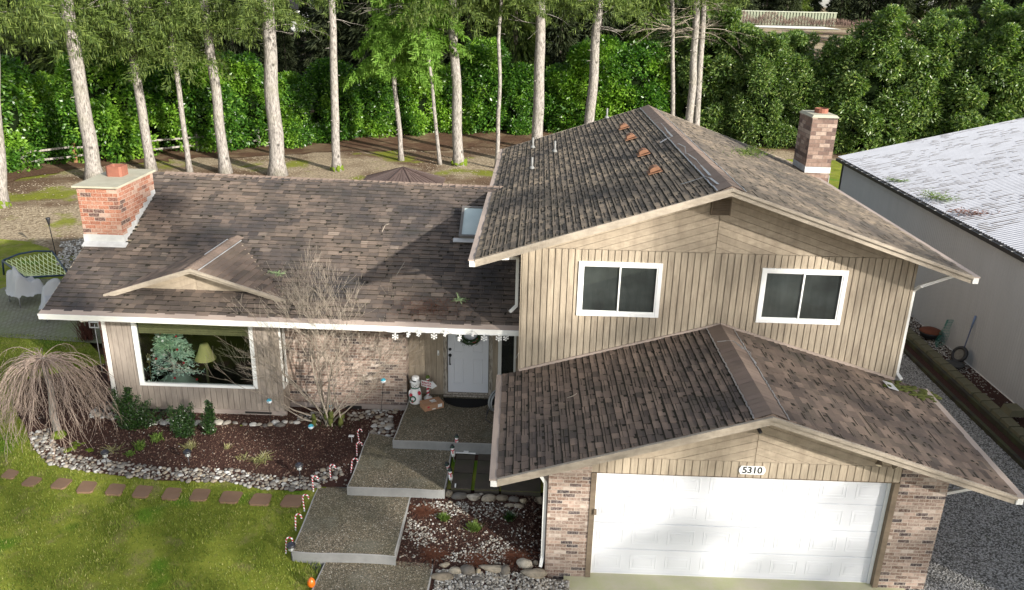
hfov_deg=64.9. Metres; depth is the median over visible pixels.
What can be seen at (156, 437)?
perennial
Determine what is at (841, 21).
bare brush
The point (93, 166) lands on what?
fir tree
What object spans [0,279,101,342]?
patio
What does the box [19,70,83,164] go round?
laurel bush
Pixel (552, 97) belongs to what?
laurel bush
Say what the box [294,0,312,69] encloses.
dark conifer
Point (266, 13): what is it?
fir tree
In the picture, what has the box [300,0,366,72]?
dark conifer
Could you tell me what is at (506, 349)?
sidelight window
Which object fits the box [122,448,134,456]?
perennial
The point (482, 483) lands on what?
paver
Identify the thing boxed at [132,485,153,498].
stepping stone
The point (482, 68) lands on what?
laurel bush
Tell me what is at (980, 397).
wall block
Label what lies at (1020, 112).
laurel bush
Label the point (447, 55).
dark conifer
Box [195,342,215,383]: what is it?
table lamp
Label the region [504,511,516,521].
spiky tuft
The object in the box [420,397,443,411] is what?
cardboard box
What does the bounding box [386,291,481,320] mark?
roof needles
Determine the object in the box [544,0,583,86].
dark conifer
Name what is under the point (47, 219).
garden torch
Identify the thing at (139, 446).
perennial
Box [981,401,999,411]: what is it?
wall block
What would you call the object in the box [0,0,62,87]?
dark conifer
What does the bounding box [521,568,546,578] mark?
boulder
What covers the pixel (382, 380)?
glass ball stake
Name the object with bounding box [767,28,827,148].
laurel bush
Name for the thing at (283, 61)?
dark conifer
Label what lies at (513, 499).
boulder
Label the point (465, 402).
door mat
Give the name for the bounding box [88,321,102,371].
lamp post
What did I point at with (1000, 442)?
timber curb
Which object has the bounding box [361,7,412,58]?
dark conifer
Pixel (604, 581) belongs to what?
driveway
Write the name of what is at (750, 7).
distant conifer
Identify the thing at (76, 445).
moss cushion
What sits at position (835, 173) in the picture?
lawn side
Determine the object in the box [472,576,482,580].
boulder
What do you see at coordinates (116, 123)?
laurel bush
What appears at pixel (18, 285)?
covered chair
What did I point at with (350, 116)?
laurel bush
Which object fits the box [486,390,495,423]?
hose reel
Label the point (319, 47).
dark conifer
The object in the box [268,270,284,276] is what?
lichen sprig
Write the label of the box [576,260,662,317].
window
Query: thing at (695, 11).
fir tree
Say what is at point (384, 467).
walkway slab
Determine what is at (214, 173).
bark chips
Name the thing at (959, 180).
roof debris
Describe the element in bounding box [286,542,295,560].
path lamp
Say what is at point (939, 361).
wall block
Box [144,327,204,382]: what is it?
flocked tree
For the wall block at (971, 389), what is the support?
on the soil at (999, 399)
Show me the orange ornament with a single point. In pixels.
(311, 582)
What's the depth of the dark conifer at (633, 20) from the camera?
66.28 m
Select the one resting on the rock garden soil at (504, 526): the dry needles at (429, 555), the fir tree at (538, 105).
the dry needles at (429, 555)
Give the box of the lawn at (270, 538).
[0,337,325,589]
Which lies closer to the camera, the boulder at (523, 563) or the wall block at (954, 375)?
the boulder at (523, 563)
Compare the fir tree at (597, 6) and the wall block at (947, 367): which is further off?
the fir tree at (597, 6)
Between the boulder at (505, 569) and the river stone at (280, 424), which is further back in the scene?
the river stone at (280, 424)
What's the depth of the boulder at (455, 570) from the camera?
13.83 m
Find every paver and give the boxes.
[451,473,472,493]
[454,459,473,473]
[456,453,474,460]
[474,474,498,494]
[476,461,489,473]
[478,454,490,460]
[501,477,540,498]
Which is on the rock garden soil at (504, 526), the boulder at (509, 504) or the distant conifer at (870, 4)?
the boulder at (509, 504)
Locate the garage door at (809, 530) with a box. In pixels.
[590,473,890,583]
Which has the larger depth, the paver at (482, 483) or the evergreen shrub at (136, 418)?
the evergreen shrub at (136, 418)
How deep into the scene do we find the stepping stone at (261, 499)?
15.41 m
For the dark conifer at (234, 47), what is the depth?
59.64 m
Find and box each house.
[37,105,1023,589]
[286,0,311,31]
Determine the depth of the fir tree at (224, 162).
39.38 m
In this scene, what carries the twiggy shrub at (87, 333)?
on the patio
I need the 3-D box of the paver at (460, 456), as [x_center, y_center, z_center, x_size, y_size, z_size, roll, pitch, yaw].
[-0.966,3.490,16.951,0.388,0.373,0.489,2,20,1]
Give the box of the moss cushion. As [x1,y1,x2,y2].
[63,440,93,452]
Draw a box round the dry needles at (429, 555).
[415,544,457,568]
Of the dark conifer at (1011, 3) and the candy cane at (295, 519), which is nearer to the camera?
the candy cane at (295, 519)
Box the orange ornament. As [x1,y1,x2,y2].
[307,577,314,587]
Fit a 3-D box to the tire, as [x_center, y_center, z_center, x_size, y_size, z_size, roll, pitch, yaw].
[12.449,1.656,22.399,0.313,0.456,0.494,2,20,1]
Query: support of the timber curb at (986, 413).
on the gravel path
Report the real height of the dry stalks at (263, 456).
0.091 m
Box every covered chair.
[5,266,43,307]
[39,278,59,321]
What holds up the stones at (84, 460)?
on the mulch bed
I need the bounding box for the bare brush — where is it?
[740,8,985,28]
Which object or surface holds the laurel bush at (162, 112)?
on the bark strip at (425, 142)
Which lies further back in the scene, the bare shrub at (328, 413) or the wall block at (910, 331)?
the wall block at (910, 331)
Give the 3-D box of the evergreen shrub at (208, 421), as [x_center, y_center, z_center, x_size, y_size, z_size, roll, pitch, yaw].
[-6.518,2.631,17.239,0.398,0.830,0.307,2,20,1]
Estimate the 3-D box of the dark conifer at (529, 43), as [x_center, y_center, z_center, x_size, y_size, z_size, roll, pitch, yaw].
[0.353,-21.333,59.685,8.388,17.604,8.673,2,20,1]
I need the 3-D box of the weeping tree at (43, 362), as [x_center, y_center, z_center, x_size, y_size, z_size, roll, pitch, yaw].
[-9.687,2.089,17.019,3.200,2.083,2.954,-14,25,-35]
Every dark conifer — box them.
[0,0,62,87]
[9,31,27,79]
[26,0,112,74]
[85,8,149,56]
[116,0,202,67]
[196,0,263,68]
[223,17,263,59]
[274,0,303,73]
[275,1,302,73]
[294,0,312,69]
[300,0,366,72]
[301,0,360,109]
[337,0,398,67]
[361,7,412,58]
[388,3,447,65]
[436,0,500,65]
[474,6,524,63]
[478,1,554,84]
[511,1,575,63]
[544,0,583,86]
[558,3,625,48]
[575,1,626,43]
[621,0,656,39]
[621,0,676,41]
[666,0,682,20]
[674,2,710,14]
[676,0,726,18]
[964,0,1000,49]
[1003,0,1018,10]
[1015,0,1023,5]
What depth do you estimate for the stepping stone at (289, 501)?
15.38 m
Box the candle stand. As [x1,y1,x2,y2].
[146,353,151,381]
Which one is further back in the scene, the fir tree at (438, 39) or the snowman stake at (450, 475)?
the fir tree at (438, 39)
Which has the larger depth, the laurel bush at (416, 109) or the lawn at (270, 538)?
the laurel bush at (416, 109)
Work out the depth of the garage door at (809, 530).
13.75 m
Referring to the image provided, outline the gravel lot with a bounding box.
[755,25,834,28]
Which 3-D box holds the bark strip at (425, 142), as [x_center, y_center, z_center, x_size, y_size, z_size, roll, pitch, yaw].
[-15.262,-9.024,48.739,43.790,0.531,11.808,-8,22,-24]
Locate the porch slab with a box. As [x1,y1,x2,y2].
[392,394,494,453]
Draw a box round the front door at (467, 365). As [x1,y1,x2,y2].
[448,334,488,392]
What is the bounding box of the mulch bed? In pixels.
[14,364,403,490]
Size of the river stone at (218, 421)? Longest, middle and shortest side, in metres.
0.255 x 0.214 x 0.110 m
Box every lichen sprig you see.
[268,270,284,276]
[453,294,466,303]
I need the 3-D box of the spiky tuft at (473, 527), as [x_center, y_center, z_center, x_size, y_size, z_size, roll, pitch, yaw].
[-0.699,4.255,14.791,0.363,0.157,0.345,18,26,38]
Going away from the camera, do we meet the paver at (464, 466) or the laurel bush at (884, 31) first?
the paver at (464, 466)
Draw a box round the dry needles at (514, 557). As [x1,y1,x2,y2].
[499,544,540,568]
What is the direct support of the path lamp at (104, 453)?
on the mulch bed
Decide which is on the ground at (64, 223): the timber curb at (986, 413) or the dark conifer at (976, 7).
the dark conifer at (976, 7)
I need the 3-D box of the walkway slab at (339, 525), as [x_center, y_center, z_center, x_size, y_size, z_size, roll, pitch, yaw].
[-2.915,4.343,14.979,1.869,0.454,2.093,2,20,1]
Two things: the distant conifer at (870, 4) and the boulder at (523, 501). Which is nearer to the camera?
the boulder at (523, 501)
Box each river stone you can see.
[159,420,167,424]
[214,419,223,424]
[223,420,230,424]
[274,422,285,426]
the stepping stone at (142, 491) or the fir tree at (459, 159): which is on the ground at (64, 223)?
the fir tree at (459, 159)
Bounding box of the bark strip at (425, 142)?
[7,126,556,181]
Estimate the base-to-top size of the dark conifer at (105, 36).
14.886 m
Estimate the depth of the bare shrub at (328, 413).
17.16 m
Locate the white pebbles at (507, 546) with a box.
[399,501,542,565]
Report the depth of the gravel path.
15.47 m
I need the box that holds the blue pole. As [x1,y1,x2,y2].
[964,316,975,346]
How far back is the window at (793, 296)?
15.69 m
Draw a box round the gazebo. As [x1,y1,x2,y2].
[363,166,444,183]
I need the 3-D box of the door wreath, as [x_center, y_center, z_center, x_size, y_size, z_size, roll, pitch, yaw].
[-0.946,0.863,18.206,0.707,0.682,0.190,2,20,1]
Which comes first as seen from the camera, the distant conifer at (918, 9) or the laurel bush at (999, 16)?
the laurel bush at (999, 16)
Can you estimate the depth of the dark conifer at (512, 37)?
67.32 m
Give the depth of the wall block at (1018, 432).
18.70 m
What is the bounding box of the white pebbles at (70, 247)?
[56,238,83,269]
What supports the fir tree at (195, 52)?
on the ground at (64, 223)
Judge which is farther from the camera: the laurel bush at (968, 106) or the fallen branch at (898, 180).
the laurel bush at (968, 106)
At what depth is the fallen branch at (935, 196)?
24.83 m
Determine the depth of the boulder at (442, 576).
13.70 m
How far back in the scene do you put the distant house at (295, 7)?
99.09 m
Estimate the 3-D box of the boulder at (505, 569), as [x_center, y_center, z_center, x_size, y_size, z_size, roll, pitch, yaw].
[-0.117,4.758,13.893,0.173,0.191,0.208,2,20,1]
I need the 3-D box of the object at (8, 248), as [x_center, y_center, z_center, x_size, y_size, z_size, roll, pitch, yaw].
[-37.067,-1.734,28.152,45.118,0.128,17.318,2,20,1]
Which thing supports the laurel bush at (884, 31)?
on the ground at (64, 223)
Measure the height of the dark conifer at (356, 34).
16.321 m
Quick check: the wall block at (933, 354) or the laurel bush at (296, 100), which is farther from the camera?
the laurel bush at (296, 100)
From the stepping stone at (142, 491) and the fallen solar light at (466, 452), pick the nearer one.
the stepping stone at (142, 491)
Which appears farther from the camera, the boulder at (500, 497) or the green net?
the green net
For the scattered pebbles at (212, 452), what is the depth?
16.95 m
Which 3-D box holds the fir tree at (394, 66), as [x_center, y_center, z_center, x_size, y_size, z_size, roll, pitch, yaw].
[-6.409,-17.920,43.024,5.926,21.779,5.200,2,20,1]
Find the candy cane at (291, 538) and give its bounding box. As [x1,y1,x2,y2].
[285,537,292,553]
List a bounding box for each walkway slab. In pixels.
[292,487,410,571]
[312,561,432,589]
[347,433,451,498]
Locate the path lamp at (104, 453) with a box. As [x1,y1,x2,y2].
[100,449,108,464]
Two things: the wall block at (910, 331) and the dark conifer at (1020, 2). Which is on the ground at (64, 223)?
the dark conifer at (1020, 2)
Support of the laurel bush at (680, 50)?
on the ground at (64, 223)
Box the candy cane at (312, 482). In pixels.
[312,475,318,491]
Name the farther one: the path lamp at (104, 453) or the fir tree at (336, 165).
the fir tree at (336, 165)
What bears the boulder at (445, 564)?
on the rock garden soil at (504, 526)
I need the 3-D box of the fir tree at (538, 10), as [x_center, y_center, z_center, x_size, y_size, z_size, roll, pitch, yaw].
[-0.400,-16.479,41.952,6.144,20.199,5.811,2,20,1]
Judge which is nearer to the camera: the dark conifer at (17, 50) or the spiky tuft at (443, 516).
the spiky tuft at (443, 516)
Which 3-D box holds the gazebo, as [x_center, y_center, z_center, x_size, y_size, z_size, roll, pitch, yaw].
[-4.986,-5.092,37.036,3.727,1.655,3.727,2,20,1]
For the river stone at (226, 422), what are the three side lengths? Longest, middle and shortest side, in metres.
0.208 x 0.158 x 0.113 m
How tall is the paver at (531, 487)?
0.375 m
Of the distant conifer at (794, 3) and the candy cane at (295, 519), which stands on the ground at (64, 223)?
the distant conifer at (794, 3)
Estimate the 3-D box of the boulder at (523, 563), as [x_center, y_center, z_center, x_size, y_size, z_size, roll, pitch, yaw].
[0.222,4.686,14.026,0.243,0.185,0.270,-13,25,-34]
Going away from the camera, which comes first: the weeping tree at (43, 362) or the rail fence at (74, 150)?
the weeping tree at (43, 362)
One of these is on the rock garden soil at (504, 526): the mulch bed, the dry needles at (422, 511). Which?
the dry needles at (422, 511)
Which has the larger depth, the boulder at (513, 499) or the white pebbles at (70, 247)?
the white pebbles at (70, 247)
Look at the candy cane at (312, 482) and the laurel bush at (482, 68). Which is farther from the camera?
the laurel bush at (482, 68)
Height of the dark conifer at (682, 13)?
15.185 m
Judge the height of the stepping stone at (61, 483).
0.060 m
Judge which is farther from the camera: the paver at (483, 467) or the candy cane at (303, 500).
the paver at (483, 467)
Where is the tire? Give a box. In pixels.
[950,346,967,361]
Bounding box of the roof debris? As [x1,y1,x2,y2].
[847,118,1023,231]
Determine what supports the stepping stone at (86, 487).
on the lawn at (270, 538)
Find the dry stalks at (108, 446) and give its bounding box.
[99,442,124,458]
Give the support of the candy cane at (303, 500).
on the lawn at (270, 538)
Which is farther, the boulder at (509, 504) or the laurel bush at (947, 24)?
the laurel bush at (947, 24)
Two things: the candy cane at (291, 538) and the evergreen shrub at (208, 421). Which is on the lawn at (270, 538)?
the candy cane at (291, 538)
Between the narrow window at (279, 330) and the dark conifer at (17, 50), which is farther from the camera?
the dark conifer at (17, 50)
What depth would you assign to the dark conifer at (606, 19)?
61.01 m
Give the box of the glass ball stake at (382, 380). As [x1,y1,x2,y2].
[380,378,385,407]
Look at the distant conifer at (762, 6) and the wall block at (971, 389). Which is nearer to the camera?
the wall block at (971, 389)
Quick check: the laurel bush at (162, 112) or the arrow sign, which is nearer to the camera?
the arrow sign
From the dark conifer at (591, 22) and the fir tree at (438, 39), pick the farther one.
the dark conifer at (591, 22)
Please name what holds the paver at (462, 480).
on the rock garden soil at (504, 526)
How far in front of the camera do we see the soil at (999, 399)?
20.92 m
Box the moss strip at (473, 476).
[447,457,543,491]
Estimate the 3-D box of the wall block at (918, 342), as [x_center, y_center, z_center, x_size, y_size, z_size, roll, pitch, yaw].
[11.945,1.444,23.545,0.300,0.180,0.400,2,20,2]
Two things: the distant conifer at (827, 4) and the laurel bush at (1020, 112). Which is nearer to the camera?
the laurel bush at (1020, 112)
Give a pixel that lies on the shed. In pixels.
(992, 300)
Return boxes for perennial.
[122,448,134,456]
[132,439,146,450]
[149,431,163,442]
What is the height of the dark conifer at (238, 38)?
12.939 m
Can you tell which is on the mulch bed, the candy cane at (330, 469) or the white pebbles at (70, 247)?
the candy cane at (330, 469)
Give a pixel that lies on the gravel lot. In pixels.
(801, 27)
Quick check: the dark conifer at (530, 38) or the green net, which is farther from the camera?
the dark conifer at (530, 38)
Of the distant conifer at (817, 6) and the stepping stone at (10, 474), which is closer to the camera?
the stepping stone at (10, 474)
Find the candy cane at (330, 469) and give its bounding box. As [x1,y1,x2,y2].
[329,464,335,478]
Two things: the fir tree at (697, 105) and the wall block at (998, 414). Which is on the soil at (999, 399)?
the wall block at (998, 414)
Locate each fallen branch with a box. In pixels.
[882,176,909,182]
[913,187,959,202]
[944,205,999,216]
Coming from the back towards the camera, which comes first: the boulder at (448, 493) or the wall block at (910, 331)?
the wall block at (910, 331)
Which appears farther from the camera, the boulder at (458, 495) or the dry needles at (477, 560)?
the boulder at (458, 495)
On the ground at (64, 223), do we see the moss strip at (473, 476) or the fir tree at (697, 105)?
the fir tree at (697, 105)
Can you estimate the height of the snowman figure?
0.670 m
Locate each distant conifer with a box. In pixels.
[728,0,739,8]
[732,0,760,11]
[752,0,784,10]
[771,0,802,12]
[771,0,813,11]
[793,0,824,11]
[825,0,856,24]
[825,0,864,24]
[845,0,886,23]
[878,0,917,22]
[891,0,921,19]
[913,0,951,22]
[927,0,972,17]
[951,0,984,21]
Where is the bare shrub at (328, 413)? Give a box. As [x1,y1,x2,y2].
[159,242,431,429]
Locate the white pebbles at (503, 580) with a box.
[433,569,570,589]
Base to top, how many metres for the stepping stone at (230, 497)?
0.060 m
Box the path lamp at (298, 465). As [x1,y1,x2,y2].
[295,462,302,476]
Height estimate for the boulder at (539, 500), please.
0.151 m
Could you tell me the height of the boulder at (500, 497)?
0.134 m
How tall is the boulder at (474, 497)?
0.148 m
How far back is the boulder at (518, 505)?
15.36 m
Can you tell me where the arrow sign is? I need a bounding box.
[421,375,436,398]
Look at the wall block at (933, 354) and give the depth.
22.70 m
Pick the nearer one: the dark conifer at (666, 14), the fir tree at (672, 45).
the fir tree at (672, 45)
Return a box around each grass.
[180,439,199,449]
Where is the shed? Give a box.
[836,118,1023,408]
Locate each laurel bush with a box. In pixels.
[0,54,50,172]
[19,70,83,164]
[53,42,161,162]
[120,54,196,151]
[165,50,247,152]
[205,49,268,150]
[256,70,317,148]
[302,56,370,143]
[352,65,401,138]
[388,59,445,136]
[427,61,484,134]
[442,36,517,133]
[493,61,547,134]
[543,62,580,132]
[546,33,632,131]
[611,37,675,113]
[648,17,691,119]
[675,3,742,135]
[701,20,763,138]
[726,28,801,147]
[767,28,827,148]
[805,34,865,153]
[830,4,915,153]
[859,33,942,151]
[892,5,980,140]
[938,22,1023,133]
[978,0,1023,123]
[997,29,1023,118]
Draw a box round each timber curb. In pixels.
[903,348,1023,469]
[905,336,1023,452]
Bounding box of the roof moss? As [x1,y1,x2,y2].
[882,380,941,401]
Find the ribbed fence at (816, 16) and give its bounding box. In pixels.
[741,10,836,25]
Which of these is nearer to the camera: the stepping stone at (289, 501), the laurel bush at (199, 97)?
the stepping stone at (289, 501)
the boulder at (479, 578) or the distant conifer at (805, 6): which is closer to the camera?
the boulder at (479, 578)
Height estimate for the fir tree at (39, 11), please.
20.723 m
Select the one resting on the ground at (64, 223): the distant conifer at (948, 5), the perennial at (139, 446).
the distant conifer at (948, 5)
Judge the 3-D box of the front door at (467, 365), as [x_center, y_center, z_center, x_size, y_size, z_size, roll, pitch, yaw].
[-1.005,1.322,18.444,0.935,2.040,0.116,2,20,1]
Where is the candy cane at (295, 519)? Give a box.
[295,513,301,530]
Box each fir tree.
[0,0,107,208]
[0,0,151,179]
[54,0,199,170]
[93,0,237,171]
[137,0,262,173]
[196,0,329,176]
[275,0,399,171]
[342,0,445,160]
[378,0,474,164]
[386,0,525,166]
[457,0,558,167]
[472,0,601,138]
[545,0,654,123]
[624,0,725,115]
[641,0,747,122]
[643,0,757,125]
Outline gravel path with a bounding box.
[895,352,1023,589]
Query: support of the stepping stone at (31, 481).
on the lawn at (270, 538)
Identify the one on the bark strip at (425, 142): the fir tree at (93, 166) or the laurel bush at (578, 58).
the laurel bush at (578, 58)
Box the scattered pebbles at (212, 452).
[42,364,401,481]
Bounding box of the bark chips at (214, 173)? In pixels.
[0,149,494,239]
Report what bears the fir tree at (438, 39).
on the ground at (64, 223)
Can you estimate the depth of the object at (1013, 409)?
19.38 m
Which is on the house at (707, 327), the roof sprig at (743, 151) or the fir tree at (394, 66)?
the roof sprig at (743, 151)
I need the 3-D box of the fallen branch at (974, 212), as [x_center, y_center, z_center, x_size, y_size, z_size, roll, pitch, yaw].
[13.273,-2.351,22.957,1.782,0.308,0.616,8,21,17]
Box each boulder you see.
[430,572,453,580]
[439,562,449,567]
[445,489,452,496]
[448,566,460,573]
[451,492,466,499]
[460,564,474,574]
[466,493,479,500]
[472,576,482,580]
[479,565,501,572]
[481,494,495,501]
[496,494,507,500]
[500,564,509,574]
[504,503,513,506]
[508,496,519,501]
[514,503,523,508]
[516,558,532,568]
[520,498,526,503]
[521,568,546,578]
[534,496,542,504]
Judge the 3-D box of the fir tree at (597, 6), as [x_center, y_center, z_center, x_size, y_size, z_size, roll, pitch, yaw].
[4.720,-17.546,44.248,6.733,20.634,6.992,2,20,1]
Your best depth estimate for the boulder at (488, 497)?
15.50 m
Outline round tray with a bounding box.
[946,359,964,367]
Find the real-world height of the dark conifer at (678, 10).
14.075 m
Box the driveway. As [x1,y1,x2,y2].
[563,573,904,589]
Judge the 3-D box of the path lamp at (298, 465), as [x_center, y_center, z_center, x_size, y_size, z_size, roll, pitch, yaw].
[-4.208,3.521,15.959,0.164,0.434,0.162,-12,24,-30]
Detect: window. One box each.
[130,322,257,388]
[278,328,288,388]
[498,335,515,374]
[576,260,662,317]
[755,267,848,324]
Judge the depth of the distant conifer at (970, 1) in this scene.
142.80 m
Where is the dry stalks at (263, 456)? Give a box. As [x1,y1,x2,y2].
[246,450,272,467]
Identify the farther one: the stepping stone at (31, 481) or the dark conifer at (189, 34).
the dark conifer at (189, 34)
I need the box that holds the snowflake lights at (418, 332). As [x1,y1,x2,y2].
[385,329,517,367]
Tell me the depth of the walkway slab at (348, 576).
13.68 m
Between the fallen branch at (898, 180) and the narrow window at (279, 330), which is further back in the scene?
the fallen branch at (898, 180)
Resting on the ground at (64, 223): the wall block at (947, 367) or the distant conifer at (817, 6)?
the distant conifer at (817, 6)
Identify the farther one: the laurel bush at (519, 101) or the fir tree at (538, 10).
the laurel bush at (519, 101)
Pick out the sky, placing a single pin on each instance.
(823, 2)
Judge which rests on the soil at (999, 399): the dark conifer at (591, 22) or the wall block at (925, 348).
the wall block at (925, 348)
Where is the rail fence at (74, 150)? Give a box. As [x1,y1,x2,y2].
[20,128,260,163]
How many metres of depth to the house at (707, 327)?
15.76 m
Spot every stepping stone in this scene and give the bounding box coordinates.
[1,469,18,479]
[21,476,41,486]
[50,478,71,489]
[76,481,96,493]
[105,483,125,496]
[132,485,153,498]
[161,487,182,500]
[189,489,210,501]
[219,491,242,503]
[249,493,271,505]
[280,495,301,507]
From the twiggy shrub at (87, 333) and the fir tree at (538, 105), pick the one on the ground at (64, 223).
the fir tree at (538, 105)
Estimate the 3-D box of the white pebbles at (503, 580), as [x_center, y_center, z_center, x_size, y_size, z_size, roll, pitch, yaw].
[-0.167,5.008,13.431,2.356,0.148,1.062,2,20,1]
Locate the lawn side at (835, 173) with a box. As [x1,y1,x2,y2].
[786,159,841,188]
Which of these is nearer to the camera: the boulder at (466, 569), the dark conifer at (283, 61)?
the boulder at (466, 569)
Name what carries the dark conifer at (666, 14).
on the ground at (64, 223)
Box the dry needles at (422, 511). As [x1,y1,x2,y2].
[408,500,443,518]
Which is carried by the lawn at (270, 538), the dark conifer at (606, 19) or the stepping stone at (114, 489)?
the stepping stone at (114, 489)
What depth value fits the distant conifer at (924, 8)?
144.16 m
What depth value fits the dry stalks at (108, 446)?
16.74 m
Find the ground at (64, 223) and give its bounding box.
[0,7,964,589]
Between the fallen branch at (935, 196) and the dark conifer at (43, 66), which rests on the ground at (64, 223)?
the dark conifer at (43, 66)
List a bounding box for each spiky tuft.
[436,511,450,520]
[463,520,484,532]
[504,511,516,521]
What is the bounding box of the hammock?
[1,250,66,277]
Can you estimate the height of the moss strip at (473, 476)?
0.001 m
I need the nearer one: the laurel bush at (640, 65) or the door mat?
the door mat
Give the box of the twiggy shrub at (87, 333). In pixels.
[67,320,97,341]
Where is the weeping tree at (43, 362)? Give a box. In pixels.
[0,344,134,464]
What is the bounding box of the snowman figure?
[408,375,421,404]
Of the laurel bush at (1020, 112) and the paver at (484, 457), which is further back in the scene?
the laurel bush at (1020, 112)
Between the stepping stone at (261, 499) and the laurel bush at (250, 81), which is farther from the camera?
the laurel bush at (250, 81)
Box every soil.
[396,454,547,589]
[904,316,1023,459]
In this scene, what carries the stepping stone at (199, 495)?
on the lawn at (270, 538)
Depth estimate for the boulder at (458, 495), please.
15.54 m
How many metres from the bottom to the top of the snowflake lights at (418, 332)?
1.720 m
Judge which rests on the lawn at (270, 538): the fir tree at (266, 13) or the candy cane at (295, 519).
the candy cane at (295, 519)
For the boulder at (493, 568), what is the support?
on the rock garden soil at (504, 526)
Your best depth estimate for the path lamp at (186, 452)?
16.19 m
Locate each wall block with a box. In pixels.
[906,328,914,335]
[907,333,921,340]
[913,339,928,346]
[919,345,934,353]
[927,351,942,358]
[932,357,948,365]
[940,364,957,372]
[948,371,964,379]
[955,378,973,386]
[963,385,981,395]
[973,393,991,402]
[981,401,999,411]
[991,409,1010,419]
[999,418,1019,429]
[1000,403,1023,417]
[1010,427,1023,438]
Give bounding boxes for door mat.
[444,398,487,407]
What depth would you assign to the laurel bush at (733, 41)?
53.55 m
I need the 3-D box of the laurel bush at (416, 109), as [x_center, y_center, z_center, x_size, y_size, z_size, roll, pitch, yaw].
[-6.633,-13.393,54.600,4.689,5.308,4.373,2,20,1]
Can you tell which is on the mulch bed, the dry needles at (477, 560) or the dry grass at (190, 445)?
the dry grass at (190, 445)
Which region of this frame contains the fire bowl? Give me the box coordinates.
[919,326,942,339]
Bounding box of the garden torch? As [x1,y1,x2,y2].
[45,217,55,253]
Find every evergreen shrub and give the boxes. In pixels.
[109,386,167,430]
[166,401,196,438]
[199,399,217,435]
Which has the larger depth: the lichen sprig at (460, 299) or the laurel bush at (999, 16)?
the laurel bush at (999, 16)
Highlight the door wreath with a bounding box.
[457,334,483,345]
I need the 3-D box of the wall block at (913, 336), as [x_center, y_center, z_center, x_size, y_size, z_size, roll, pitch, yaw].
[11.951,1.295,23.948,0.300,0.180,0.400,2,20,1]
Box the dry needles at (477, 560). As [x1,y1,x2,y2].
[459,550,500,566]
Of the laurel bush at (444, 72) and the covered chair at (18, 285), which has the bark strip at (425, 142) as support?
the laurel bush at (444, 72)
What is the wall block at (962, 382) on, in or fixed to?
on the soil at (999, 399)
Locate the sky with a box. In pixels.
[820,0,933,6]
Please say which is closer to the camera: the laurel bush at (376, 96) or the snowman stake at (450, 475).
the snowman stake at (450, 475)
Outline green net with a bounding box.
[935,320,953,346]
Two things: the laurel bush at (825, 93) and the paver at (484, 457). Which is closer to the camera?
the paver at (484, 457)
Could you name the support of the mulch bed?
on the lawn at (270, 538)
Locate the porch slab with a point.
(419, 427)
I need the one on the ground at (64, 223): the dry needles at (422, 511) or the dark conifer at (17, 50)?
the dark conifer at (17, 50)
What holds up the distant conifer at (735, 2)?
on the ground at (64, 223)
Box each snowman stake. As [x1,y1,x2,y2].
[447,467,452,482]
[450,444,454,458]
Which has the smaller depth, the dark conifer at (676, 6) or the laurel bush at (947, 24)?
the laurel bush at (947, 24)
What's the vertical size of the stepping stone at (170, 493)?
0.060 m
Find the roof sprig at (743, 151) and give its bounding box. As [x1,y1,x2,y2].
[725,144,776,158]
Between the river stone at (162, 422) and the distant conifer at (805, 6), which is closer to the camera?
the river stone at (162, 422)
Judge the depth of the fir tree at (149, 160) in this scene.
39.88 m
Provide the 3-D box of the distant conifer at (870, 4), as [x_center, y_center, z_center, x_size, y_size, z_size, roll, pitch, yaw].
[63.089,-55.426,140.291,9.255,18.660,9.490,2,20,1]
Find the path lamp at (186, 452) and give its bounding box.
[183,449,190,464]
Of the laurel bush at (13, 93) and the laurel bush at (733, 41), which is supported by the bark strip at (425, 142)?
the laurel bush at (13, 93)
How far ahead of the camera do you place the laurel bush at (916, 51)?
49.33 m
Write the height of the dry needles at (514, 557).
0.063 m
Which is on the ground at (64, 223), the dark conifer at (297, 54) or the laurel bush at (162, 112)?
the dark conifer at (297, 54)
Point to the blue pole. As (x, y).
(972, 324)
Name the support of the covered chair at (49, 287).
on the patio
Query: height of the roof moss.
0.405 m
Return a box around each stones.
[29,409,393,489]
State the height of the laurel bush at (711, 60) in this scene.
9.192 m
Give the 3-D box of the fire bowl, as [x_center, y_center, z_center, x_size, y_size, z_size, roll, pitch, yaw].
[12.463,1.136,23.977,0.640,0.320,0.640,2,20,1]
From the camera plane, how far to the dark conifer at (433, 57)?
60.71 m
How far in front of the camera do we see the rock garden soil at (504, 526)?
14.75 m
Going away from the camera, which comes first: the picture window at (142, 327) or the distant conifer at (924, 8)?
the picture window at (142, 327)
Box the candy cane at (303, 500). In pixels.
[302,494,308,511]
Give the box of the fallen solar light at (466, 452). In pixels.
[455,451,475,453]

